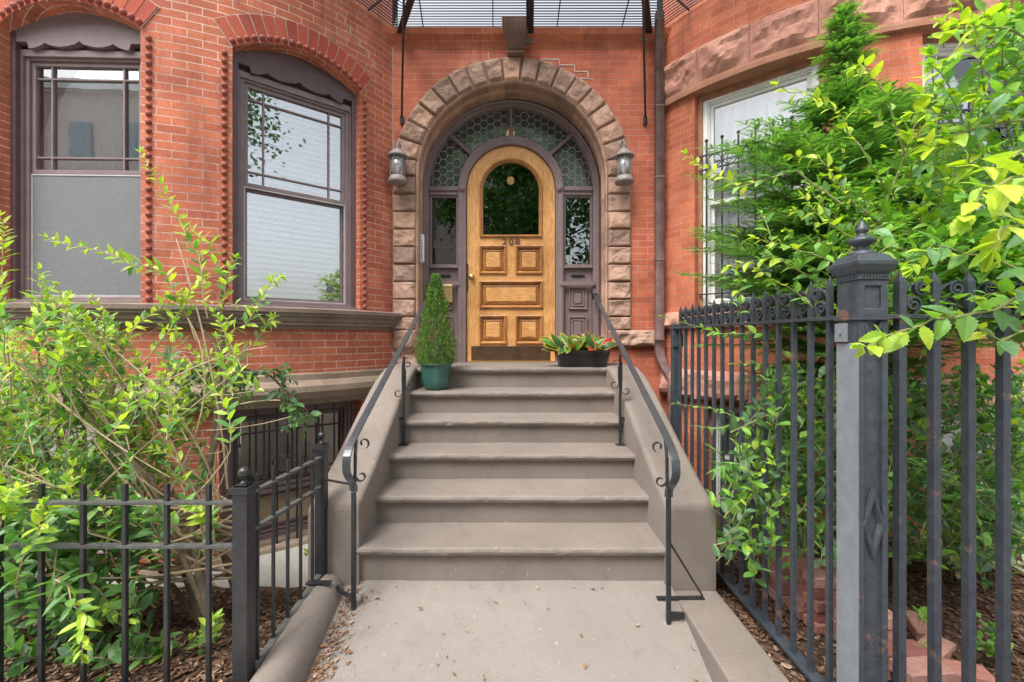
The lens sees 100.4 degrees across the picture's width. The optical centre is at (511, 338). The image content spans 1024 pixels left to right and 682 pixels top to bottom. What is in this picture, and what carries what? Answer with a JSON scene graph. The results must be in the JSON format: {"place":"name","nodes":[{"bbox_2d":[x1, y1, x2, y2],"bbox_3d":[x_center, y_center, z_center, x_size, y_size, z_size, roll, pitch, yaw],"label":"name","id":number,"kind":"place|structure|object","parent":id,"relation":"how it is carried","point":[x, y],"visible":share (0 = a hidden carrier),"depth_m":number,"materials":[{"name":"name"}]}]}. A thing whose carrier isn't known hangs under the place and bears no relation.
{"place":"outdoors","nodes":[
{"label":"outdoors","id":0,"kind":"place"},
{"bbox_2d":[4,586,306,681],"bbox_3d":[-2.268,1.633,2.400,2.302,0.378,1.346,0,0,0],"label":"mulch","id":1,"kind":"object","parent":0,"point":[178,655],"visible":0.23,"depth_m":2.13,"materials":[{"name":"brown wood"}]},
{"bbox_2d":[0,146,321,681],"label":"leafy shrub","id":2,"kind":"object","parent":1,"relation":"on","point":[69,474],"visible":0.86,"depth_m":2.14,"materials":[{"name":"green plant"}]},
{"bbox_2d":[0,432,329,681],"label":"fence","id":3,"kind":"object","parent":1,"relation":"on","point":[248,657],"visible":0.98,"depth_m":1.81,"materials":[{"name":"black metal"}]},
{"bbox_2d":[188,616,223,644],"bbox_3d":[-1.586,1.552,2.137,0.154,0.141,0.318,0,0,30],"label":"garden plant","id":4,"kind":"object","parent":1,"relation":"on","point":[190,638],"visible":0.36,"depth_m":2.18,"materials":[{"name":"green plant"}]},
{"bbox_2d":[54,544,307,587],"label":"areaway paving","id":5,"kind":"structure","parent":0,"point":[280,569],"depth_m":3.33,"materials":[{"name":"grey concrete"}]},
{"bbox_2d":[306,580,711,681],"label":"path","id":6,"kind":"structure","parent":0,"point":[513,637],"depth_m":2.16,"materials":[{"name":"grey concrete"}]},
{"bbox_2d":[304,413,704,681],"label":"fallen leaves","id":7,"kind":"object","parent":6,"relation":"on","point":[327,665],"visible":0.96,"depth_m":2.09,"materials":[{"name":"brown plant"}]},
{"bbox_2d":[398,0,656,25],"label":"sky","id":8,"kind":"structure","parent":0,"point":[400,0],"materials":[{"name":"white"}]},
{"bbox_2d":[756,559,768,572],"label":"brick paver","id":9,"kind":"object","parent":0,"point":[760,562],"visible":0.07,"depth_m":2.59,"materials":[{"name":"brown brick"}]},
{"bbox_2d":[690,421,1023,535],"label":"shrub","id":10,"kind":"object","parent":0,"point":[978,489],"visible":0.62,"depth_m":1.74,"materials":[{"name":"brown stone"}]},
{"bbox_2d":[716,507,1023,681],"bbox_3d":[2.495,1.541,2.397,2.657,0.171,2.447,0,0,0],"label":"mulch","id":11,"kind":"object","parent":0,"point":[949,629],"visible":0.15,"depth_m":2.38,"materials":[{"name":"brown wood"}]},
{"bbox_2d":[744,556,759,567],"bbox_3d":[1.648,1.509,2.903,0.246,0.176,0.204,0,0,7],"label":"garden plant","id":12,"kind":"object","parent":11,"relation":"on","point":[746,563],"visible":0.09,"depth_m":2.85,"materials":[{"name":"green plant"}]},
{"bbox_2d":[769,587,789,603],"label":"brick paver","id":13,"kind":"object","parent":11,"relation":"on","point":[772,595],"visible":0.17,"depth_m":2.49,"materials":[{"name":"red brick"}]},
{"bbox_2d":[769,577,789,595],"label":"brick paver","id":14,"kind":"object","parent":13,"relation":"on","point":[785,590],"visible":0.23,"depth_m":2.44,"materials":[{"name":"red brick"}]},
{"bbox_2d":[769,568,789,585],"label":"brick paver","id":15,"kind":"object","parent":14,"relation":"on","point":[785,582],"visible":0.13,"depth_m":2.44,"materials":[{"name":"brown brick"}]},
{"bbox_2d":[770,561,789,574],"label":"brick paver","id":16,"kind":"object","parent":15,"relation":"on","point":[786,571],"visible":0.1,"depth_m":2.45,"materials":[{"name":"brown brick"}]},
{"bbox_2d":[768,547,806,562],"bbox_3d":[1.615,1.276,2.493,0.200,0.057,0.100,0,0,4],"label":"brick paver","id":17,"kind":"object","parent":16,"relation":"on","point":[788,551],"visible":0.27,"depth_m":2.48,"materials":[{"name":"brown brick"}]},
{"bbox_2d":[787,600,806,619],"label":"brick paver","id":18,"kind":"object","parent":11,"relation":"on","point":[801,611],"visible":0.27,"depth_m":2.30,"materials":[{"name":"red brick"}]},
{"bbox_2d":[797,592,803,605],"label":"brick paver","id":19,"kind":"object","parent":18,"relation":"on","point":[799,597],"visible":0.13,"depth_m":2.34,"materials":[{"name":"red brick"}]},
{"bbox_2d":[797,581,805,595],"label":"brick paver","id":20,"kind":"object","parent":19,"relation":"on","point":[800,589],"visible":0.13,"depth_m":2.33,"materials":[{"name":"red brick"}]},
{"bbox_2d":[803,613,824,634],"bbox_3d":[1.649,1.488,2.223,0.200,0.057,0.100,0,0,-3],"label":"brick paver","id":21,"kind":"object","parent":11,"relation":"on","point":[819,628],"visible":0.23,"depth_m":2.17,"materials":[{"name":"red brick"}]},
{"bbox_2d":[804,603,824,622],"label":"brick paver","id":22,"kind":"object","parent":21,"relation":"on","point":[819,617],"visible":0.2,"depth_m":2.18,"materials":[{"name":"red brick"}]},
{"bbox_2d":[802,592,824,612],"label":"brick paver","id":23,"kind":"object","parent":22,"relation":"on","point":[819,606],"visible":0.3,"depth_m":2.17,"materials":[{"name":"red brick"}]},
{"bbox_2d":[802,579,836,599],"bbox_3d":[1.651,1.313,2.229,0.200,0.057,0.100,0,0,1],"label":"brick paver","id":24,"kind":"object","parent":23,"relation":"on","point":[819,594],"visible":0.33,"depth_m":2.18,"materials":[{"name":"red brick"}]},
{"bbox_2d":[802,568,836,589],"bbox_3d":[1.644,1.256,2.223,0.200,0.057,0.100,0,0,4],"label":"brick paver","id":25,"kind":"object","parent":24,"relation":"on","point":[819,578],"visible":0.4,"depth_m":2.19,"materials":[{"name":"brown brick"}]},
{"bbox_2d":[833,630,836,641],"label":"brick paver","id":26,"kind":"object","parent":11,"relation":"on","point":[834,635],"visible":0.07,"depth_m":2.11,"materials":[{"name":"red brick"}]},
{"bbox_2d":[833,617,836,632],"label":"brick paver","id":27,"kind":"object","parent":26,"relation":"on","point":[834,624],"visible":0.1,"depth_m":2.09,"materials":[{"name":"red brick"}]},
{"bbox_2d":[833,607,836,619],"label":"brick paver","id":28,"kind":"object","parent":27,"relation":"on","point":[834,613],"visible":0.07,"depth_m":2.10,"materials":[{"name":"red brick"}]},
{"bbox_2d":[833,591,836,609],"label":"brick paver","id":29,"kind":"object","parent":28,"relation":"on","point":[835,599],"visible":0.13,"depth_m":2.09,"materials":[{"name":"red brick"}]},
{"bbox_2d":[680,0,995,322],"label":"elm sapling","id":30,"kind":"object","parent":11,"relation":"on","point":[888,182],"visible":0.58,"depth_m":1.92,"materials":[{"name":"green plant"}]},
{"bbox_2d":[658,315,1023,593],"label":"climbing shrub","id":31,"kind":"object","parent":11,"relation":"on","point":[985,420],"visible":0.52,"depth_m":2.17,"materials":[{"name":"green plant"}]},
{"bbox_2d":[666,0,1023,567],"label":"yew tree","id":32,"kind":"object","parent":11,"relation":"on","point":[845,40],"visible":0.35,"depth_m":2.64,"materials":[{"name":"green plant"}]},
{"bbox_2d":[669,220,1023,681],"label":"tall fence","id":33,"kind":"object","parent":11,"relation":"on","point":[861,272],"visible":0.91,"depth_m":1.58,"materials":[{"name":"black metal"}]},
{"bbox_2d":[888,669,891,680],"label":"brick paver","id":34,"kind":"object","parent":11,"relation":"on","point":[889,675],"visible":0.1,"depth_m":1.84,"materials":[{"name":"red brick"}]},
{"bbox_2d":[888,639,926,657],"bbox_3d":[1.728,1.397,1.896,0.200,0.057,0.100,0,0,1],"label":"brick paver","id":35,"kind":"object","parent":34,"relation":"on","point":[914,648],"visible":0.37,"depth_m":1.88,"materials":[{"name":"red brick"}]},
{"bbox_2d":[912,606,926,626],"bbox_3d":[1.942,1.305,2.013,0.076,0.092,0.093,0,0,17],"label":"garden plant","id":36,"kind":"object","parent":11,"relation":"on","point":[921,612],"visible":0.73,"depth_m":2.00,"materials":[{"name":"green plant"}]},
{"bbox_2d":[907,610,942,639],"bbox_3d":[2.109,1.490,2.200,0.100,0.057,0.200,0,0,26],"label":"brick paver","id":37,"kind":"object","parent":11,"relation":"on","point":[917,631],"visible":0.43,"depth_m":2.19,"materials":[{"name":"red brick"}]},
{"bbox_2d":[847,0,1023,359],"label":"elm tree","id":38,"kind":"object","parent":11,"relation":"on","point":[983,251],"visible":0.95,"depth_m":1.58,"materials":[{"name":"green plant"}]},
{"bbox_2d":[917,633,955,658],"bbox_3d":[1.997,1.476,2.020,0.200,0.057,0.100,0,0,-30],"label":"brick paver","id":39,"kind":"object","parent":11,"relation":"on","point":[948,647],"visible":0.17,"depth_m":2.01,"materials":[{"name":"red brick"}]},
{"bbox_2d":[888,507,1023,580],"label":"garden plant","id":40,"kind":"object","parent":11,"relation":"on","point":[954,559],"visible":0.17,"depth_m":2.65,"materials":[{"name":"green plant"}]},
{"bbox_2d":[942,658,994,681],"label":"brick paver","id":41,"kind":"object","parent":11,"relation":"on","point":[983,674],"visible":0.36,"depth_m":1.84,"materials":[{"name":"red brick"}]},
{"bbox_2d":[941,480,1023,533],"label":"garden plant","id":42,"kind":"object","parent":11,"relation":"on","point":[1012,508],"visible":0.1,"depth_m":2.37,"materials":[{"name":"green plant"}]},
{"bbox_2d":[960,611,1018,662],"bbox_3d":[2.168,1.359,1.942,0.220,0.157,0.185,0,0,0],"label":"garden plant","id":43,"kind":"object","parent":11,"relation":"on","point":[989,642],"visible":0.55,"depth_m":1.92,"materials":[{"name":"green plant"}]},
{"bbox_2d":[888,630,892,638],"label":"brick paver","id":44,"kind":"object","parent":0,"point":[890,634],"depth_m":1.94,"materials":[{"name":"red brick"}]},
{"bbox_2d":[888,609,892,629],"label":"brick paver","id":45,"kind":"object","parent":44,"relation":"on","point":[890,620],"visible":0.1,"depth_m":1.93,"materials":[{"name":"red brick"}]},
{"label":"brick paver","id":46,"kind":"object","parent":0,"visible":0},
{"bbox_2d":[756,539,789,548],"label":"brick paver","id":47,"kind":"object","parent":46,"relation":"on","point":[757,540],"visible":0.1,"depth_m":2.59,"materials":[{"name":"brown brick"}]},
{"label":"brick paver","id":48,"kind":"object","parent":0,"visible":0},
{"bbox_2d":[786,558,834,577],"bbox_3d":[1.633,1.256,2.335,0.200,0.057,0.100,0,0,-2],"label":"brick paver","id":49,"kind":"object","parent":48,"relation":"on","point":[801,563],"visible":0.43,"depth_m":2.30,"materials":[{"name":"brown brick"}]},
{"label":"ground","id":50,"kind":"structure","parent":0,"visible":0},
{"bbox_2d":[0,0,671,577],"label":"brick house","id":51,"kind":"structure","parent":50,"relation":"on","point":[264,134],"depth_m":4.11,"materials":[{"name":"brick"}]},
{"bbox_2d":[13,415,129,561],"bbox_3d":[-3.490,1.200,3.499,1.051,1.220,0.170,0,0,0],"label":"window","id":52,"kind":"structure","parent":51,"relation":"in","point":[54,448],"depth_m":3.48,"materials":[{"name":"brown paint"}]},
{"bbox_2d":[8,13,140,302],"bbox_3d":[-3.417,-1.415,3.441,1.058,2.350,0.195,0,0,-2],"label":"window","id":53,"kind":"structure","parent":51,"relation":"in","point":[75,78],"depth_m":3.46,"materials":[{"name":"grey glass"}]},
{"bbox_2d":[222,400,353,542],"bbox_3d":[-2.061,1.200,3.995,1.115,1.220,0.170,0,0,-38],"label":"window","id":54,"kind":"structure","parent":51,"relation":"in","point":[266,433],"depth_m":3.95,"materials":[{"name":"brown paint"}]},
{"bbox_2d":[222,401,359,543],"bbox_3d":[-1.923,1.200,3.816,1.112,1.180,0.022,0,0,-38],"label":"window grille","id":55,"kind":"object","parent":51,"relation":"attached to","point":[277,529],"depth_m":3.71,"materials":[{"name":"black metal"}]},
{"bbox_2d":[233,51,356,309],"bbox_3d":[-2.000,-1.415,3.974,1.045,2.350,0.222,0,0,-39],"label":"window","id":56,"kind":"structure","parent":51,"relation":"in","point":[285,78],"depth_m":3.97,"materials":[{"name":"brown paint"}]},
{"bbox_2d":[387,140,407,185],"bbox_3d":[-1.160,-1.794,4.340,0.206,0.459,0.226,0,0,0],"label":"wall lantern","id":57,"kind":"object","parent":51,"relation":"attached to","point":[398,154],"depth_m":4.31,"materials":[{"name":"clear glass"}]},
{"bbox_2d":[420,234,424,262],"bbox_3d":[-0.963,-0.960,4.577,0.044,0.300,0.047,0,0,0],"label":"intercom","id":58,"kind":"object","parent":51,"relation":"attached to","point":[422,248],"visible":1,"depth_m":4.56,"materials":[{"name":"metal"}]},
{"bbox_2d":[442,285,452,302],"bbox_3d":[-0.740,-0.505,4.851,0.135,0.200,0.053,0,0,0],"label":"letter box","id":59,"kind":"object","parent":51,"relation":"attached to","point":[448,290],"visible":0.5,"depth_m":4.83,"materials":[{"name":"gold metal"}]},
{"bbox_2d":[466,146,554,361],"bbox_3d":[-0.015,-0.966,4.891,1.017,2.480,0.118,0,0,0],"label":"door","id":60,"kind":"structure","parent":51,"relation":"in","point":[510,266],"depth_m":4.90,"materials":[{"name":"brown wood"}]},
{"bbox_2d":[308,362,715,590],"bbox_3d":[0.000,0.973,3.683,2.340,1.435,2.493,0,0,0],"label":"stoop","id":61,"kind":"object","parent":51,"relation":"attached to","point":[510,471],"visible":0.93,"depth_m":2.79,"materials":[{"name":"grey stone"}]},
{"bbox_2d":[305,294,426,610],"bbox_3d":[-0.947,0.488,3.542,0.346,1.986,2.526,0,0,0],"label":"handrail","id":62,"kind":"object","parent":61,"relation":"on","point":[352,443],"visible":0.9,"depth_m":2.35,"materials":[{"name":"metal"}]},
{"bbox_2d":[419,362,451,389],"bbox_3d":[-0.686,0.341,3.840,0.300,0.238,0.300,0,0,0],"label":"plant pot","id":63,"kind":"object","parent":61,"relation":"on","point":[435,376],"visible":0.84,"depth_m":3.73,"materials":[{"name":"green ceramic"}]},
{"bbox_2d":[412,273,459,364],"bbox_3d":[-0.684,-0.154,3.835,0.450,0.869,0.469,0,0,0],"label":"dwarf spruce","id":64,"kind":"object","parent":63,"relation":"in","point":[436,282],"visible":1,"depth_m":3.79,"materials":[{"name":"green plant"}]},
{"bbox_2d":[554,350,609,366],"bbox_3d":[0.670,0.195,4.110,0.502,0.159,0.252,0,0,0],"label":"planter box","id":65,"kind":"object","parent":61,"relation":"on","point":[584,358],"visible":0.82,"depth_m":4.00,"materials":[{"name":"black plastic"}]},
{"bbox_2d":[539,329,616,354],"bbox_3d":[0.636,0.032,4.086,0.781,0.237,0.564,0,0,0],"label":"croton plant","id":66,"kind":"object","parent":65,"relation":"in","point":[587,340],"visible":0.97,"depth_m":4.02,"materials":[{"name":"green plant"}]},
{"bbox_2d":[592,293,704,624],"bbox_3d":[0.906,0.499,3.505,0.307,2.009,2.600,0,0,0],"label":"handrail","id":67,"kind":"object","parent":61,"relation":"on","point":[670,447],"visible":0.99,"depth_m":2.32,"materials":[{"name":"metal"}]},
{"bbox_2d":[356,0,701,124],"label":"fire escape","id":68,"kind":"object","parent":51,"relation":"attached to","point":[407,7],"visible":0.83,"depth_m":4.26,"materials":[{"name":"black metal"}]},
{"bbox_2d":[614,140,634,185],"bbox_3d":[1.137,-1.794,4.340,0.206,0.459,0.226,0,0,0],"label":"wall lantern","id":69,"kind":"object","parent":51,"relation":"attached to","point":[623,155],"depth_m":4.30,"materials":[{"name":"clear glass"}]},
{"bbox_2d":[654,10,670,422],"bbox_3d":[1.575,-0.735,4.369,0.252,5.250,0.115,0,0,43],"label":"drainpipe","id":70,"kind":"object","parent":51,"relation":"attached to","point":[659,260],"visible":0.82,"depth_m":4.38,"materials":[{"name":"brown metal"}]},
{"bbox_2d":[657,0,1023,543],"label":"brick house","id":71,"kind":"structure","parent":50,"relation":"on","point":[726,62],"depth_m":4.02,"materials":[{"name":"red stone"}]},
{"bbox_2d":[699,115,813,301],"bbox_3d":[2.230,-1.129,3.908,0.986,1.638,0.033,0,0,39],"label":"window grille","id":72,"kind":"object","parent":71,"relation":"attached to","point":[722,166],"depth_m":4.08,"materials":[{"name":"black metal"}]},
{"bbox_2d":[709,400,803,522],"bbox_3d":[2.303,1.169,4.032,0.833,1.162,0.198,0,0,40],"label":"window","id":73,"kind":"structure","parent":71,"relation":"in","point":[736,405],"depth_m":4.18,"materials":[{"name":"white paint"}]},
{"bbox_2d":[698,53,824,306],"bbox_3d":[2.310,-1.336,4.001,1.069,2.152,0.198,0,0,39],"label":"window","id":74,"kind":"structure","parent":71,"relation":"in","point":[753,98],"depth_m":4.17,"materials":[{"name":"white paint"}]},
{"bbox_2d":[922,34,1023,248],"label":"window","id":75,"kind":"structure","parent":71,"relation":"in","point":[964,65],"depth_m":3.44,"materials":[{"name":"grey glass"}]},
{"bbox_2d":[928,89,1022,218],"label":"window grille","id":76,"kind":"object","parent":71,"relation":"attached to","point":[995,127],"depth_m":3.34,"materials":[{"name":"black metal"}]},
{"bbox_2d":[941,416,1023,533],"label":"window","id":77,"kind":"structure","parent":71,"relation":"in","point":[948,440],"depth_m":3.56,"materials":[{"name":"white paint"}]},
{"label":"brick paver","id":78,"kind":"object","parent":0,"visible":0},
{"bbox_2d":[888,656,956,681],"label":"brick paver","id":79,"kind":"object","parent":78,"relation":"on","point":[916,668],"visible":0.64,"depth_m":1.76,"materials":[{"name":"red brick"}]},
{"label":"pavement","id":80,"kind":"structure","parent":0,"visible":0},
{"bbox_2d":[249,574,343,681],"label":"rounded kerb","id":81,"kind":"structure","parent":80,"relation":"on","point":[291,654],"depth_m":2.02,"materials":[{"name":"grey concrete"}]},
{"bbox_2d":[674,591,788,681],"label":"kerb","id":82,"kind":"structure","parent":80,"relation":"on","point":[730,648],"depth_m":2.02,"materials":[{"name":"grey concrete"}]}
]}

